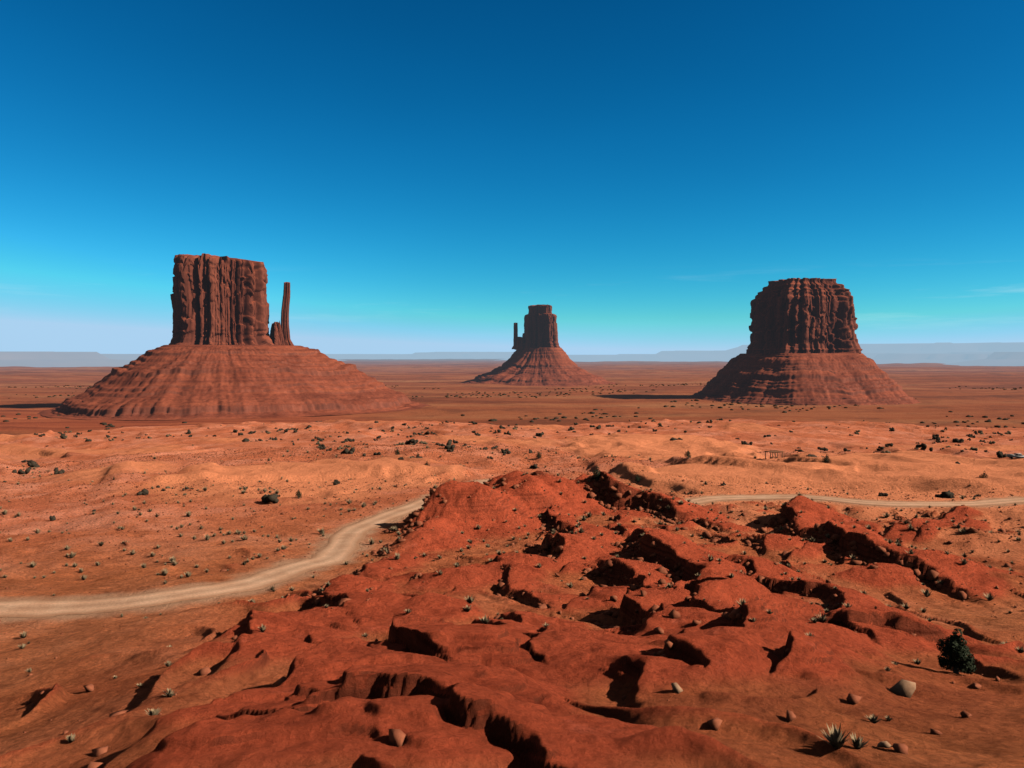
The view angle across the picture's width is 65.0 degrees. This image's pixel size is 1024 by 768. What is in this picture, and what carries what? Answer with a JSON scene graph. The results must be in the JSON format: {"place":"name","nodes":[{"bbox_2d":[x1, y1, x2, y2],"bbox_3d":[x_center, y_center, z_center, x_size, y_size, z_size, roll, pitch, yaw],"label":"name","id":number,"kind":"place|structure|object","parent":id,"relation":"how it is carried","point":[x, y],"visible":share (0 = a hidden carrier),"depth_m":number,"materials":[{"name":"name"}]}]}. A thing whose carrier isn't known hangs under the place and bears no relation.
{"place":"outdoors","nodes":[
{"label":"outdoors","id":0,"kind":"place"},
{"bbox_2d":[0,359,1023,767],"bbox_3d":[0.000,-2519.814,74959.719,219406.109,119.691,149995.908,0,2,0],"label":"ground","id":1,"kind":"structure","parent":0,"point":[438,677],"depth_m":83.01,"materials":[{"name":"soil"}]},
{"bbox_2d":[37,253,430,419],"bbox_3d":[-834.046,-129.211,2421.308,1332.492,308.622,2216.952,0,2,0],"label":"butte","id":2,"kind":"object","parent":1,"relation":"on","point":[224,354],"visible":1,"depth_m":1519.14,"materials":[{"name":"brown stone"}]},
{"bbox_2d":[295,489,301,498],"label":"bush","id":3,"kind":"object","parent":1,"relation":"on","point":[298,494],"visible":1,"depth_m":159.13,"materials":[{"name":"green plant"}]},
{"bbox_2d":[3,418,1012,520],"bbox_3d":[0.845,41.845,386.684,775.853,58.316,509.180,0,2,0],"label":"desert shrubs","id":4,"kind":"object","parent":1,"relation":"on","point":[272,498],"visible":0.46,"depth_m":301.86,"materials":[{"name":"plant"}]},
{"bbox_2d":[0,442,1023,767],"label":"scattered rocks","id":5,"kind":"object","parent":1,"relation":"on","point":[736,614],"visible":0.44,"depth_m":117.45,"materials":[{"name":"brown stone"}]},
{"bbox_2d":[0,445,1023,748],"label":"shrubs","id":6,"kind":"object","parent":1,"relation":"on","point":[836,737],"visible":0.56,"depth_m":99.62,"materials":[{"name":"plant"}]},
{"bbox_2d":[0,342,1023,366],"bbox_3d":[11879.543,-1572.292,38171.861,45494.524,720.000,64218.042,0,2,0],"label":"distant mesas","id":7,"kind":"structure","parent":1,"relation":"on","point":[987,354],"depth_m":14622.13,"materials":[{"name":"grey stone"}]},
{"bbox_2d":[1,383,1023,427],"bbox_3d":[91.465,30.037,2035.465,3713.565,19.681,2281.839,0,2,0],"label":"valley shrubs","id":8,"kind":"object","parent":1,"relation":"on","point":[520,418],"visible":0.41,"depth_m":1649.14,"materials":[{"name":"green plant"}]},
{"bbox_2d":[15,452,1012,643],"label":"shrubs","id":9,"kind":"object","parent":1,"relation":"on","point":[572,532],"visible":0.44,"depth_m":109.95,"materials":[{"name":"green plant"}]},
{"bbox_2d":[84,573,971,754],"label":"rocks","id":10,"kind":"object","parent":1,"relation":"on","point":[396,737],"visible":0.97,"depth_m":29.97,"materials":[{"name":"stone"}]},
{"bbox_2d":[460,304,615,386],"bbox_3d":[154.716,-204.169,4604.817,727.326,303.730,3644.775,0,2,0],"label":"butte","id":11,"kind":"object","parent":1,"relation":"on","point":[539,356],"visible":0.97,"depth_m":2995.51,"materials":[{"name":"brown stone"}]},
{"bbox_2d":[593,466,600,480],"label":"bush","id":12,"kind":"object","parent":1,"relation":"on","point":[597,474],"visible":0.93,"depth_m":145.58,"materials":[{"name":"green plant"}]},
{"bbox_2d":[684,451,690,458],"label":"bush","id":13,"kind":"object","parent":1,"relation":"on","point":[688,455],"visible":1,"depth_m":220.77,"materials":[{"name":"green plant"}]},
{"bbox_2d":[671,679,915,747],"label":"boulders","id":14,"kind":"object","parent":1,"relation":"on","point":[903,688],"visible":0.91,"depth_m":34.24,"materials":[{"name":"beige stone"}]},
{"bbox_2d":[691,278,920,404],"bbox_3d":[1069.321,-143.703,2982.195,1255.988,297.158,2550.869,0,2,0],"label":"butte","id":15,"kind":"object","parent":1,"relation":"on","point":[804,347],"visible":1,"depth_m":1883.55,"materials":[{"name":"brown stone"}]},
{"bbox_2d":[822,454,829,462],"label":"bush","id":16,"kind":"object","parent":1,"relation":"on","point":[826,459],"visible":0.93,"depth_m":226.82,"materials":[{"name":"green plant"}]},
{"bbox_2d":[936,628,976,674],"bbox_3d":[23.862,14.387,43.344,1.772,2.593,2.106,0,2,0],"label":"bush","id":17,"kind":"object","parent":1,"relation":"on","point":[955,652],"visible":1,"depth_m":43.02,"materials":[{"name":"green plant"}]},
{"bbox_2d":[1007,453,1023,458],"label":"car","id":18,"kind":"object","parent":1,"relation":"on","point":[1017,455],"visible":0.97,"depth_m":262.49,"materials":[{"name":"grey paint"}]},
{"bbox_2d":[0,480,1023,617],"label":"dirt road","id":19,"kind":"structure","parent":0,"point":[342,545],"depth_m":90.88,"materials":[{"name":"beige soil"}]},
{"bbox_2d":[0,0,1023,354],"label":"sky","id":20,"kind":"structure","parent":0,"point":[419,175],"materials":[{"name":"blue"}]}
]}

